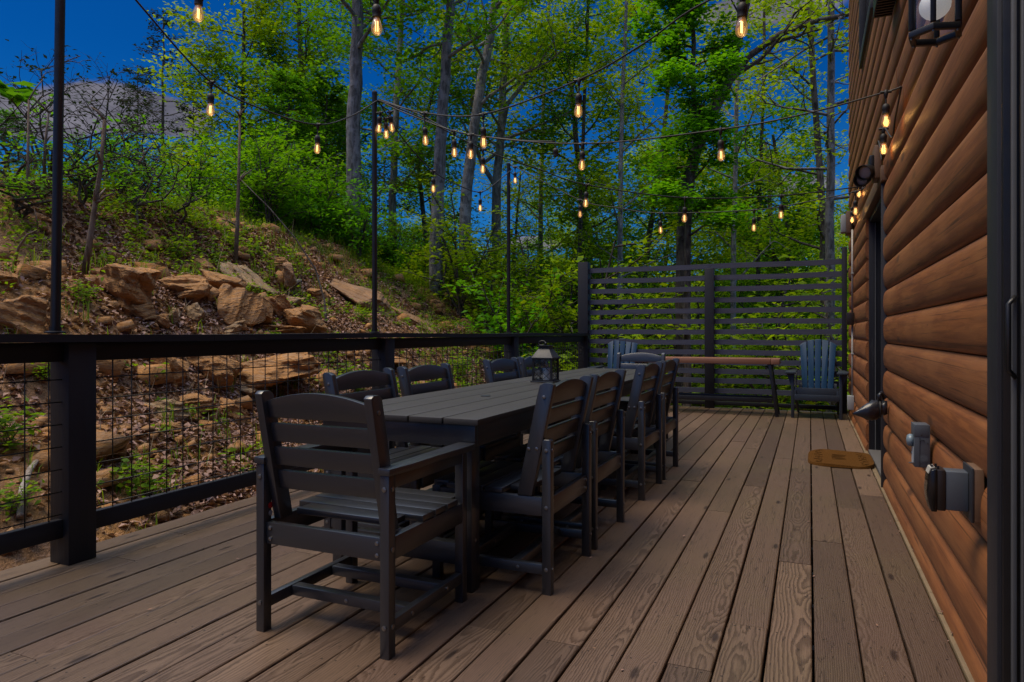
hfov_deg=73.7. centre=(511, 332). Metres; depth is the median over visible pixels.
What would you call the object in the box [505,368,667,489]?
dining table
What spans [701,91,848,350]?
woodland tree
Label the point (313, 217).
sapling
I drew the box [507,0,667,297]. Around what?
thin tree
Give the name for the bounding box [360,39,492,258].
woodland tree
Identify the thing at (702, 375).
sapling
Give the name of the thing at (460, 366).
shrub
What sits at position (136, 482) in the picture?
shrub
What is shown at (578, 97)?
string light
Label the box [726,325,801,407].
shrub
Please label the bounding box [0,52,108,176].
tree
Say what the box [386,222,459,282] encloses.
sapling
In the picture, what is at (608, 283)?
woods
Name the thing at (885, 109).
string light
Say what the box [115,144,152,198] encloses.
dead stalk
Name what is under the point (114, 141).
sapling
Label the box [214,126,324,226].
shrub
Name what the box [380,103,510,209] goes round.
string light
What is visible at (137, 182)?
tall weed
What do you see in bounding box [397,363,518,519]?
dining chair
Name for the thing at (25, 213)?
tall weed
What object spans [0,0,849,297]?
sky
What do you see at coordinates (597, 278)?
shrub
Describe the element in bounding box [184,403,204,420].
shrub
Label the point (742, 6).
string light
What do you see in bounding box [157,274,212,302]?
boulder
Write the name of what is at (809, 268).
woodland tree
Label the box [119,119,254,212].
shrub
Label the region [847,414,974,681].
deck edge strip
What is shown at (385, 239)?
sapling
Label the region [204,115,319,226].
shrub
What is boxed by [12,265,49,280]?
boulder
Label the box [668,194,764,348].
woodland tree
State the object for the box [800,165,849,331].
woodland tree
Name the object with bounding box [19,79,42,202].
dead stalk
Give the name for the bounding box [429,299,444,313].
boulder
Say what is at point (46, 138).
dead stalk
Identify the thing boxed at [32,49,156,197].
tree
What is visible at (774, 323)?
shrub
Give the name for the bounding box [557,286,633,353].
sapling
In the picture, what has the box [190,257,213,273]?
boulder
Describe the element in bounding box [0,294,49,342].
boulder
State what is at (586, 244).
shrub
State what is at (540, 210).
thin tree
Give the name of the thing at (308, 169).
shrub
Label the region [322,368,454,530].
dining chair
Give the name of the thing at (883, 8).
vent hood
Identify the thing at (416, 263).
sapling
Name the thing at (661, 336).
shrub
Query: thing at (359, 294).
rock outcrop
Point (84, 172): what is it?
tall weed
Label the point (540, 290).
shrub
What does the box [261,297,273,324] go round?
boulder
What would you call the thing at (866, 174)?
floodlight
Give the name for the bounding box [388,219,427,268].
shrub
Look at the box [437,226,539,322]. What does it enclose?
shrub
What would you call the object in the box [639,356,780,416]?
counter table
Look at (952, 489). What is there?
outlet box
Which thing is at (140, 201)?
tall weed
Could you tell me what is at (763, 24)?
thin tree
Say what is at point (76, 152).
tall weed
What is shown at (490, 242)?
shrub
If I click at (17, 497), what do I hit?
shrub
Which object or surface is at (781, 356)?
shrub
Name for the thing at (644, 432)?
dining chair
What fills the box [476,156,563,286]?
woodland tree
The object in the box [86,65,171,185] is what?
evergreen tree
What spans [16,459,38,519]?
fallen branch
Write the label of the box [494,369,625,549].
dining chair
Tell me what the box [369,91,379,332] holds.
light pole
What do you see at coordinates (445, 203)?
woodland tree
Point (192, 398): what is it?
boulder
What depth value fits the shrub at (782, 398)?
13.46 m
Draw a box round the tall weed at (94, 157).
[37,118,121,191]
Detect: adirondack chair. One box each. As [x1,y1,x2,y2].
[587,340,637,368]
[785,339,848,419]
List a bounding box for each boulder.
[0,270,20,287]
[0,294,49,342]
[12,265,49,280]
[90,267,100,274]
[95,263,160,316]
[129,302,156,321]
[144,399,190,421]
[148,357,189,386]
[155,313,169,328]
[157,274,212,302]
[160,422,181,433]
[168,307,179,323]
[178,393,217,414]
[184,355,243,390]
[185,302,204,322]
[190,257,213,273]
[199,269,245,288]
[214,283,266,326]
[219,262,277,295]
[219,397,251,425]
[223,318,245,333]
[237,352,322,387]
[237,381,267,396]
[260,324,306,333]
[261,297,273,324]
[265,294,291,317]
[271,255,286,269]
[282,260,296,291]
[282,304,327,332]
[286,297,305,307]
[307,288,330,300]
[320,298,330,304]
[395,356,407,363]
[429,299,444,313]
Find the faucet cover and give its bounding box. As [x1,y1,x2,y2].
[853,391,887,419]
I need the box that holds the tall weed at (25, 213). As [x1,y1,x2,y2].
[0,162,85,217]
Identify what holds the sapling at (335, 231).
on the terrain at (24, 556)
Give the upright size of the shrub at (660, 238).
4.196 m
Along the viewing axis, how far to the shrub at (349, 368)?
8.77 m
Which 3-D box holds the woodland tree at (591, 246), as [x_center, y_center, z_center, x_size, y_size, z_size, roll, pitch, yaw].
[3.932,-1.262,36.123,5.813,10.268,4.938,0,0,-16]
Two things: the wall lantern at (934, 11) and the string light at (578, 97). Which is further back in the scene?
the string light at (578, 97)
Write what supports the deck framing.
on the terrain at (24, 556)
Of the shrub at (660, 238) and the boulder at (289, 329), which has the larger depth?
the shrub at (660, 238)
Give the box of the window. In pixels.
[859,0,872,68]
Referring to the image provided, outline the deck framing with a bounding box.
[728,414,863,681]
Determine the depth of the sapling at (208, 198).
14.64 m
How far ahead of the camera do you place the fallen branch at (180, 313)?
7.50 m
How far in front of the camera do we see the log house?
2.51 m
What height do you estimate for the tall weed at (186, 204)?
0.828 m
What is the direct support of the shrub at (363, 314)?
on the terrain at (24, 556)
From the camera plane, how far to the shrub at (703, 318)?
20.95 m
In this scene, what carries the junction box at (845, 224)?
attached to the log house
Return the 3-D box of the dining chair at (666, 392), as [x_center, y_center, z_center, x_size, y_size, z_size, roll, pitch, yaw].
[0.974,0.643,5.369,0.586,0.874,0.580,0,0,23]
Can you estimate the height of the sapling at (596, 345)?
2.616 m
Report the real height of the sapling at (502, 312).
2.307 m
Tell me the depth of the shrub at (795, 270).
15.56 m
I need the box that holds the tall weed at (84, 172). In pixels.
[63,157,119,193]
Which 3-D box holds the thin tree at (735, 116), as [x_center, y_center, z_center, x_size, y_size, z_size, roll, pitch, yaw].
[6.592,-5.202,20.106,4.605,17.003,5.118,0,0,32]
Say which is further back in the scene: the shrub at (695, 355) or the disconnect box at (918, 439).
the shrub at (695, 355)
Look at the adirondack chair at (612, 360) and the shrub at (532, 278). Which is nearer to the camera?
the adirondack chair at (612, 360)
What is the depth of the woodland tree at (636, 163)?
25.88 m
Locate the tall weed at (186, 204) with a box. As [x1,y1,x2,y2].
[155,169,221,223]
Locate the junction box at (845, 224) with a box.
[840,211,850,235]
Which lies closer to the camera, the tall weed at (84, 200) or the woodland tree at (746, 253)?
the tall weed at (84, 200)
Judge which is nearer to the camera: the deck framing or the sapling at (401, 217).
the deck framing
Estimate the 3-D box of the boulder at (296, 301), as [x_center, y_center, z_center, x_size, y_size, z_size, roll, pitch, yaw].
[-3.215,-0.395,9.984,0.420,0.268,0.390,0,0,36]
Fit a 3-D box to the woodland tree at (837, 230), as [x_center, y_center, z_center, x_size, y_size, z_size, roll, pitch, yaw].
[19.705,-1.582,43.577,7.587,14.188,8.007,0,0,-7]
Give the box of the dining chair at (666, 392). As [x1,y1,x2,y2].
[610,358,679,479]
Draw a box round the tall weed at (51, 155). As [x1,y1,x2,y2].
[7,127,108,180]
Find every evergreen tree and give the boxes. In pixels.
[0,107,46,178]
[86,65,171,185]
[92,8,222,204]
[152,89,230,200]
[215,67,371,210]
[279,67,411,259]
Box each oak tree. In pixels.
[319,0,456,253]
[375,0,541,296]
[414,0,588,298]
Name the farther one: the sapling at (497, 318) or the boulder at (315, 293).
the sapling at (497, 318)
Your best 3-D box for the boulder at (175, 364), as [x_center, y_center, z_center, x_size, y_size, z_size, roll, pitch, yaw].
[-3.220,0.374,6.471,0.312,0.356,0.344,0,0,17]
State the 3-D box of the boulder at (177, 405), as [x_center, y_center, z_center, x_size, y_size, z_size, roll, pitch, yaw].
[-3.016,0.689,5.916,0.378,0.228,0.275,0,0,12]
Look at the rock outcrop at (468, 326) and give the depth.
15.18 m
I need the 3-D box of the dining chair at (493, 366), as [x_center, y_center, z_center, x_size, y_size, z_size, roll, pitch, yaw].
[0.153,0.643,5.398,0.586,0.874,0.580,0,0,24]
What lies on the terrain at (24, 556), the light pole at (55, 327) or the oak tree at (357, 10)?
the oak tree at (357, 10)
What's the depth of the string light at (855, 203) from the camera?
6.92 m
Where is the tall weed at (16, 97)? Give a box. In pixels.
[0,80,38,176]
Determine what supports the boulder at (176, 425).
on the terrain at (24, 556)
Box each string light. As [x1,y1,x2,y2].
[135,0,377,151]
[194,0,747,32]
[376,101,393,135]
[378,0,709,144]
[379,86,901,167]
[379,99,557,156]
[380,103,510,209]
[388,104,864,220]
[510,165,865,231]
[849,187,863,229]
[865,87,901,185]
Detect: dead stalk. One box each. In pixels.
[13,208,38,264]
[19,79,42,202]
[31,97,65,192]
[81,106,113,274]
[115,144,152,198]
[222,108,251,263]
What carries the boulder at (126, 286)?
on the terrain at (24, 556)
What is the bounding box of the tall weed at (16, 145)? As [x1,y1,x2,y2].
[0,128,67,182]
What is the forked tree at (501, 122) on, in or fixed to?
on the terrain at (24, 556)
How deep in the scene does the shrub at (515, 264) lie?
20.50 m
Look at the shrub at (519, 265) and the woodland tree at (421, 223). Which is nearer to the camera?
the shrub at (519, 265)
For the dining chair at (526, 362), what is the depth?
5.96 m
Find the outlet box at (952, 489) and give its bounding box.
[924,461,983,522]
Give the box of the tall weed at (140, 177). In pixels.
[114,150,172,205]
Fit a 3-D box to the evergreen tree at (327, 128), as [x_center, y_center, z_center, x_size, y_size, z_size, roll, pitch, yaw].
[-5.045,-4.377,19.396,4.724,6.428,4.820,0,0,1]
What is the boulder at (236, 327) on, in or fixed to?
on the terrain at (24, 556)
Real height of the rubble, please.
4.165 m
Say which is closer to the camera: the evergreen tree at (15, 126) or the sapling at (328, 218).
the sapling at (328, 218)
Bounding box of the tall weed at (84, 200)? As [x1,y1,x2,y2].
[46,139,136,205]
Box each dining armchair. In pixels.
[254,390,474,660]
[616,352,667,438]
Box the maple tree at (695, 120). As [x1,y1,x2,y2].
[625,0,763,405]
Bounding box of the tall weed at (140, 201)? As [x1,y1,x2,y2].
[106,160,188,227]
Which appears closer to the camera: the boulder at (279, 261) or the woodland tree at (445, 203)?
the boulder at (279, 261)
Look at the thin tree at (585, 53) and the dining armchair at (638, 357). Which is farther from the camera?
the thin tree at (585, 53)
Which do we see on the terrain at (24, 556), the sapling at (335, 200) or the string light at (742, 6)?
the sapling at (335, 200)
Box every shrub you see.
[0,397,45,453]
[0,478,44,520]
[31,362,47,379]
[61,281,104,304]
[97,449,184,497]
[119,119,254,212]
[157,231,198,258]
[161,148,254,209]
[181,180,252,219]
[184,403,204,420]
[191,125,326,227]
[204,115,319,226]
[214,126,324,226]
[240,142,328,224]
[264,125,365,229]
[264,134,371,231]
[288,167,385,241]
[327,359,369,391]
[350,307,371,320]
[366,217,426,268]
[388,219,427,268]
[392,173,541,318]
[402,218,453,260]
[426,365,459,381]
[427,222,492,286]
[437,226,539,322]
[443,220,522,301]
[443,352,475,379]
[466,227,577,351]
[475,236,544,302]
[476,250,558,332]
[482,224,570,310]
[496,258,655,368]
[498,246,569,311]
[516,218,698,373]
[524,227,636,349]
[534,248,643,346]
[541,237,665,357]
[546,256,637,336]
[607,295,692,355]
[617,293,760,405]
[637,285,747,384]
[640,271,806,407]
[649,303,756,394]
[672,262,849,413]
[715,312,849,409]
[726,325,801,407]
[734,254,850,413]
[736,304,812,410]
[741,279,850,414]
[810,303,848,338]
[828,343,850,383]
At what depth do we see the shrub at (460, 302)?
15.24 m
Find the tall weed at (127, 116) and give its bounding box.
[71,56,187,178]
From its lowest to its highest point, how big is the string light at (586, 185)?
0.920 m
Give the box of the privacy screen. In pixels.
[578,247,846,413]
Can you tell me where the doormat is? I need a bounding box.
[808,449,874,468]
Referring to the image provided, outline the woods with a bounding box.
[448,245,794,347]
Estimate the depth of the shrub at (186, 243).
9.02 m
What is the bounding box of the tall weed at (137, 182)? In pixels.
[107,134,169,211]
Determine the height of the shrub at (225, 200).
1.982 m
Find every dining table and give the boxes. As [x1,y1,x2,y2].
[323,381,610,592]
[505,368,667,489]
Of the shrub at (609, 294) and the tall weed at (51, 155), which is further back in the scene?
the shrub at (609, 294)
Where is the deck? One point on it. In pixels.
(646, 591)
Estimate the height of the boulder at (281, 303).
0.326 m
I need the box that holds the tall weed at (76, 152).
[63,131,127,193]
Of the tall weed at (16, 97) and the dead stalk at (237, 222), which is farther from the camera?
the dead stalk at (237, 222)
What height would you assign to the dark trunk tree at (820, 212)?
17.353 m
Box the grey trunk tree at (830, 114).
[736,0,849,411]
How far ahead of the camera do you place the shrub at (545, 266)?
22.19 m
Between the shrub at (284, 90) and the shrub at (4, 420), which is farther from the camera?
the shrub at (284, 90)
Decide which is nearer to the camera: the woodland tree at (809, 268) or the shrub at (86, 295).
the shrub at (86, 295)
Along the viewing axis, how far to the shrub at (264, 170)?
15.33 m
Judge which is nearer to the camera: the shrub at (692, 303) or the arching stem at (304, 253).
the arching stem at (304, 253)
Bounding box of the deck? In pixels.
[0,405,965,681]
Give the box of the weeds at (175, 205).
[0,161,553,470]
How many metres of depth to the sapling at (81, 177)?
10.04 m
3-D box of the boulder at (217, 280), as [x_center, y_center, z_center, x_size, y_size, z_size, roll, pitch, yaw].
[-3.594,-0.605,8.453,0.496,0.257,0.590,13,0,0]
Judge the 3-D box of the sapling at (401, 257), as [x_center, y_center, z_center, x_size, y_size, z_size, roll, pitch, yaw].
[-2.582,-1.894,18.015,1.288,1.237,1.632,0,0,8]
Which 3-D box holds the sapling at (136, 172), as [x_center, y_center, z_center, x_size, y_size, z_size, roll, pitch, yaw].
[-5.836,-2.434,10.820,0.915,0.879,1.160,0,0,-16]
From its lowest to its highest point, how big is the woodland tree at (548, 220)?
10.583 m
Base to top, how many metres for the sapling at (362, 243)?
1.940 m
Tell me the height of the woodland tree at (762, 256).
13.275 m
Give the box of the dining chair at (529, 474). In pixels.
[432,375,593,595]
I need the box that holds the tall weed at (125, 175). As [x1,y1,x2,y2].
[97,146,146,189]
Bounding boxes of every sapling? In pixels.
[18,94,199,192]
[47,149,107,188]
[114,144,168,189]
[162,177,251,209]
[273,177,369,234]
[275,175,327,234]
[288,190,343,246]
[290,156,378,238]
[298,193,378,249]
[305,181,417,256]
[326,162,422,257]
[369,227,405,270]
[370,219,418,263]
[382,236,424,273]
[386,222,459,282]
[400,225,464,281]
[441,263,593,367]
[447,251,487,301]
[459,254,561,351]
[477,346,553,372]
[484,282,542,348]
[520,299,645,370]
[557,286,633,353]
[627,306,762,407]
[725,323,848,410]
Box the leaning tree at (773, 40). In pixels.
[674,0,848,405]
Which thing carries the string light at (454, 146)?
hanging from the light pole at (374, 329)
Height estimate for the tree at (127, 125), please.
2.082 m
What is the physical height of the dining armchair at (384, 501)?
0.874 m
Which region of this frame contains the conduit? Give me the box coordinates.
[846,230,853,409]
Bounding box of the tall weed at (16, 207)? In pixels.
[0,173,71,215]
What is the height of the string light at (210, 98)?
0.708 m
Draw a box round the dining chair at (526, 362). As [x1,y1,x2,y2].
[517,356,561,444]
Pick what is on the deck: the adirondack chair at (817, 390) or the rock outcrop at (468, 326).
the adirondack chair at (817, 390)
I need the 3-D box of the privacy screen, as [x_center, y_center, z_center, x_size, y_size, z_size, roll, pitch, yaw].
[2.767,-0.030,9.888,3.745,2.220,0.160,0,0,24]
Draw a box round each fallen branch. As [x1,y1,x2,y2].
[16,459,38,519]
[173,298,193,323]
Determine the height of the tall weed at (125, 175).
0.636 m
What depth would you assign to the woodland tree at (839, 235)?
36.14 m
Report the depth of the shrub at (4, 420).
4.54 m
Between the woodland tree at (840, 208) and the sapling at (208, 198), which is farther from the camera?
the woodland tree at (840, 208)
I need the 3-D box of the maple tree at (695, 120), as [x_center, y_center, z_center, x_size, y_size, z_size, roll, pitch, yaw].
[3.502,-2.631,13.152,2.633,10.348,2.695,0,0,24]
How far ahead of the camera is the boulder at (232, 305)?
8.08 m
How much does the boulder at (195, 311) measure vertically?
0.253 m
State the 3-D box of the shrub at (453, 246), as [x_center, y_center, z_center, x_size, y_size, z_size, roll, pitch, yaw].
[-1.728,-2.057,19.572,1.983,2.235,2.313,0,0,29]
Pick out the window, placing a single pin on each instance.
(865, 6)
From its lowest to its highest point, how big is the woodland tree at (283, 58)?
9.525 m
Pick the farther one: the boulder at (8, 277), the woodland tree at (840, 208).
the woodland tree at (840, 208)
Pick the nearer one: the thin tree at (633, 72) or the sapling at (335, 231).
the sapling at (335, 231)
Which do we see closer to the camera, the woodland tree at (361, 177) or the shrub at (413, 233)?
the shrub at (413, 233)
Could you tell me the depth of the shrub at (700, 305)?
18.09 m
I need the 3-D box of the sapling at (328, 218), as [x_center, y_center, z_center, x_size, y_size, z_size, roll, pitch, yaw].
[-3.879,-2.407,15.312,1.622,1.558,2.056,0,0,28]
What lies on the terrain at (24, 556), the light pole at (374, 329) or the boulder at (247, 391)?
the boulder at (247, 391)
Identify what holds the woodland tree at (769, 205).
on the terrain at (24, 556)
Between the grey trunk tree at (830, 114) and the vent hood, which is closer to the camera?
the vent hood
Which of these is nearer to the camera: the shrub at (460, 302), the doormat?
the doormat
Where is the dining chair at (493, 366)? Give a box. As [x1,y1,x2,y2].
[482,357,570,460]
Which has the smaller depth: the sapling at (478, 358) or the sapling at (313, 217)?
the sapling at (478, 358)
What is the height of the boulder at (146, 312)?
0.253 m
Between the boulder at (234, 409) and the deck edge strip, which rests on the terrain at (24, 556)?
the boulder at (234, 409)
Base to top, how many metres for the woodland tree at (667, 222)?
13.310 m
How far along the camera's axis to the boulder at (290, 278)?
10.19 m
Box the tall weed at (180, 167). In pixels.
[136,136,199,195]
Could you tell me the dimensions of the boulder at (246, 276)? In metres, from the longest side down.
0.884 x 0.744 x 0.342 m
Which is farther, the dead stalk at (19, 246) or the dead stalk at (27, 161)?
the dead stalk at (27, 161)
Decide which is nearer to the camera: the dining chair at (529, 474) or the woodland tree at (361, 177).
the dining chair at (529, 474)
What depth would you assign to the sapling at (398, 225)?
19.53 m
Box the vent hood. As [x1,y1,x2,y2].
[873,0,895,17]
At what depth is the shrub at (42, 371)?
5.36 m
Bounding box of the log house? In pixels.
[848,0,1023,681]
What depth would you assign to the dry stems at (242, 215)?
6.84 m
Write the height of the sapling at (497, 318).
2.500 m
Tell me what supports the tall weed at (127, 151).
on the terrain at (24, 556)
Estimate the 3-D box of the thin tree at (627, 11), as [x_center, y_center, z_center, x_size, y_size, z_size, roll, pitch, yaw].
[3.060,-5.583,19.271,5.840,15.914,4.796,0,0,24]
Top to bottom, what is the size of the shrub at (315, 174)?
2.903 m
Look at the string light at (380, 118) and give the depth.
5.47 m
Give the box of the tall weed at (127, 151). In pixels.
[118,126,167,188]
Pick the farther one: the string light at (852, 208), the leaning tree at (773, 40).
the leaning tree at (773, 40)
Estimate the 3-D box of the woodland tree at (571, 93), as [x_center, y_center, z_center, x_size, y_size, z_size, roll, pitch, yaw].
[2.473,-5.263,23.798,7.926,13.942,7.312,0,0,45]
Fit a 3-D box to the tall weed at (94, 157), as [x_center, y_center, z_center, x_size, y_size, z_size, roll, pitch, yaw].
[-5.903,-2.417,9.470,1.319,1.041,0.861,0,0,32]
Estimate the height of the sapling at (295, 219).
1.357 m
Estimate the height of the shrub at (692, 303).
4.335 m
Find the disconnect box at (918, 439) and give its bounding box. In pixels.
[906,422,929,467]
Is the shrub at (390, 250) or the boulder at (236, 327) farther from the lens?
the shrub at (390, 250)
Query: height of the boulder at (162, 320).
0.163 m
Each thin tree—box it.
[124,0,347,198]
[161,0,416,230]
[270,0,510,246]
[451,0,646,273]
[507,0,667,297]
[511,0,728,346]
[549,0,750,326]
[635,0,814,374]
[695,0,848,314]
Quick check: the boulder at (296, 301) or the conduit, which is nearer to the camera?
the conduit
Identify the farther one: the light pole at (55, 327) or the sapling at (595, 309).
the sapling at (595, 309)
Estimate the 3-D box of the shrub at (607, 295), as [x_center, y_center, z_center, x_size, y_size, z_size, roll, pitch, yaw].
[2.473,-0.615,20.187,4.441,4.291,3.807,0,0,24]
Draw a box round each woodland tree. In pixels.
[166,132,231,202]
[216,5,379,201]
[292,80,379,209]
[321,138,386,218]
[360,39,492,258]
[389,150,463,264]
[403,211,458,248]
[472,2,703,336]
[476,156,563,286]
[521,190,599,299]
[532,170,630,301]
[557,216,631,348]
[596,120,701,347]
[598,142,739,348]
[613,111,765,356]
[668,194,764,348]
[691,153,808,335]
[692,122,848,401]
[694,152,806,358]
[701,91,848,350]
[724,229,818,326]
[745,210,841,306]
[749,187,849,346]
[791,220,850,370]
[794,209,848,314]
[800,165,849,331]
[834,200,849,301]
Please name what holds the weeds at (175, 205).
on the terrain at (24, 556)
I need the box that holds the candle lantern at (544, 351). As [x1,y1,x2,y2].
[530,340,560,382]
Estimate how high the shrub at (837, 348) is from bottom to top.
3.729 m
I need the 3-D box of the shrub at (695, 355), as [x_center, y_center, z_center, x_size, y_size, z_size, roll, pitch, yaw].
[4.030,0.766,16.064,3.675,3.549,3.125,0,0,34]
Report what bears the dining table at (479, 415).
on the deck
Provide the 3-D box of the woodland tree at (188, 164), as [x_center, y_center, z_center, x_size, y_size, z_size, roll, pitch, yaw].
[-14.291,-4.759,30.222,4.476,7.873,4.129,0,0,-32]
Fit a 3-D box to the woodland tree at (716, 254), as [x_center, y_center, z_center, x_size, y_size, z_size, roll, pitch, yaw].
[7.231,-2.849,28.211,6.819,12.752,7.197,0,0,11]
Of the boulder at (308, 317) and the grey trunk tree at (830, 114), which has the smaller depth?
the boulder at (308, 317)
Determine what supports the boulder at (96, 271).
on the terrain at (24, 556)
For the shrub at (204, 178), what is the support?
on the terrain at (24, 556)
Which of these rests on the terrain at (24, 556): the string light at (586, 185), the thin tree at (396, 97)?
the thin tree at (396, 97)
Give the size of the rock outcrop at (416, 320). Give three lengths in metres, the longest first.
2.056 x 1.966 x 0.513 m
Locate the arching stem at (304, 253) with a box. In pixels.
[239,178,326,322]
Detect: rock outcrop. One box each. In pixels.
[325,278,396,318]
[391,306,445,332]
[454,318,480,333]
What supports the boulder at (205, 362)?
on the terrain at (24, 556)
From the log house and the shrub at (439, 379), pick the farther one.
the shrub at (439, 379)
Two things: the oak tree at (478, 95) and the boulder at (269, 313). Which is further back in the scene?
the oak tree at (478, 95)
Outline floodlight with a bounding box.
[853,145,880,186]
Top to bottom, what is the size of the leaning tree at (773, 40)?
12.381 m
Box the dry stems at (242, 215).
[0,159,498,536]
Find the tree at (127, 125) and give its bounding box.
[50,52,173,188]
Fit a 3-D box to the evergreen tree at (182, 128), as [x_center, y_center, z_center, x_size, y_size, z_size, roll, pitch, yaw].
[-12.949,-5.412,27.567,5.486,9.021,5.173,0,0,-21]
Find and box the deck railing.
[0,333,587,564]
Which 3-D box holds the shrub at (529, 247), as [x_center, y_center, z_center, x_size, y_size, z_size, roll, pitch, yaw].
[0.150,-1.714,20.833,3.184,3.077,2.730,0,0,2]
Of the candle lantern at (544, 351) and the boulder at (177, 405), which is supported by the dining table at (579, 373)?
the candle lantern at (544, 351)
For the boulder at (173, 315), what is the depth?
7.31 m
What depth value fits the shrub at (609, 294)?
24.05 m
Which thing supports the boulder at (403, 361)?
on the terrain at (24, 556)
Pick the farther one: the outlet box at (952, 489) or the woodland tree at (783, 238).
the woodland tree at (783, 238)
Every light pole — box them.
[44,0,66,333]
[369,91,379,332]
[505,163,512,332]
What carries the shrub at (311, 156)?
on the terrain at (24, 556)
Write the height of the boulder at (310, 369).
0.425 m
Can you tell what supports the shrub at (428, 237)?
on the terrain at (24, 556)
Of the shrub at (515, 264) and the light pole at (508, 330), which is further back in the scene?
the shrub at (515, 264)
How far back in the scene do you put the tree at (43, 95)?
9.32 m
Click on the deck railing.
(73, 523)
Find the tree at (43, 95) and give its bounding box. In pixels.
[0,39,128,180]
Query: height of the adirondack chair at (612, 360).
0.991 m
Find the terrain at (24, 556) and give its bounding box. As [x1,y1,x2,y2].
[0,180,629,570]
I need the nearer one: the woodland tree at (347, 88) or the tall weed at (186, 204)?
the tall weed at (186, 204)
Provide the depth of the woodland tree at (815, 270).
33.19 m
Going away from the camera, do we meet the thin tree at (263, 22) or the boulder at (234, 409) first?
the boulder at (234, 409)
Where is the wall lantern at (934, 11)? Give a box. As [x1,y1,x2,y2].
[908,0,961,48]
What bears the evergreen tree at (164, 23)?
on the terrain at (24, 556)
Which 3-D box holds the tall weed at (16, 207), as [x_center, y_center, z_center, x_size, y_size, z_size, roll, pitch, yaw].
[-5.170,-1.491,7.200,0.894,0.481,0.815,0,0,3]
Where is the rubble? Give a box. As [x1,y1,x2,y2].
[0,179,499,556]
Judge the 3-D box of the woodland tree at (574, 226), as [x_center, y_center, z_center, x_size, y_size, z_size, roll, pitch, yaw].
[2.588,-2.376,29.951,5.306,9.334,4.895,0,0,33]
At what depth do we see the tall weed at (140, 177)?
9.64 m
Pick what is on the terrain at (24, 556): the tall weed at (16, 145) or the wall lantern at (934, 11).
the tall weed at (16, 145)
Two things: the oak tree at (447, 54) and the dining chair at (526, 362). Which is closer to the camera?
the dining chair at (526, 362)
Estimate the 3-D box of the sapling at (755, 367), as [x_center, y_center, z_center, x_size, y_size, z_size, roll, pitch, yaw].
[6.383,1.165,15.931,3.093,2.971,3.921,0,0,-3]
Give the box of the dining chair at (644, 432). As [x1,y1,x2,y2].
[562,361,663,500]
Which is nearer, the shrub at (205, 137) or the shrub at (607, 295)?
the shrub at (205, 137)
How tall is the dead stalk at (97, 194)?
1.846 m
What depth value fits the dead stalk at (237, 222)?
9.93 m
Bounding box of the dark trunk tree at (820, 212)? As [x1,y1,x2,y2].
[740,0,849,317]
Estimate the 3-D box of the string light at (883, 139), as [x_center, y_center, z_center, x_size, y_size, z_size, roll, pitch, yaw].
[2.644,-1.238,4.981,0.070,0.241,2.654,0,0,24]
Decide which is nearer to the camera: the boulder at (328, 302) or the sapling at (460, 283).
the boulder at (328, 302)
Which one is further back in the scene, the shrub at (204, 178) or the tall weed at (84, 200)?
the shrub at (204, 178)
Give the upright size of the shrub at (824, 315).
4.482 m
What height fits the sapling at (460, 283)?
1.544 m
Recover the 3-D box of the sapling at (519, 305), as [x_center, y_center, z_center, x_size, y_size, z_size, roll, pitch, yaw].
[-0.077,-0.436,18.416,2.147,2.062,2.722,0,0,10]
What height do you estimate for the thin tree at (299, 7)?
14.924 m
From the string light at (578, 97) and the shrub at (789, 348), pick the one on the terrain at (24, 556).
the shrub at (789, 348)
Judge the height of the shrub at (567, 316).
3.116 m
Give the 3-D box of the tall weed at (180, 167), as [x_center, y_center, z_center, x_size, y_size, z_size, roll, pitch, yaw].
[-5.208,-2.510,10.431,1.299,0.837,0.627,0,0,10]
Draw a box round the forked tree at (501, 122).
[390,0,612,305]

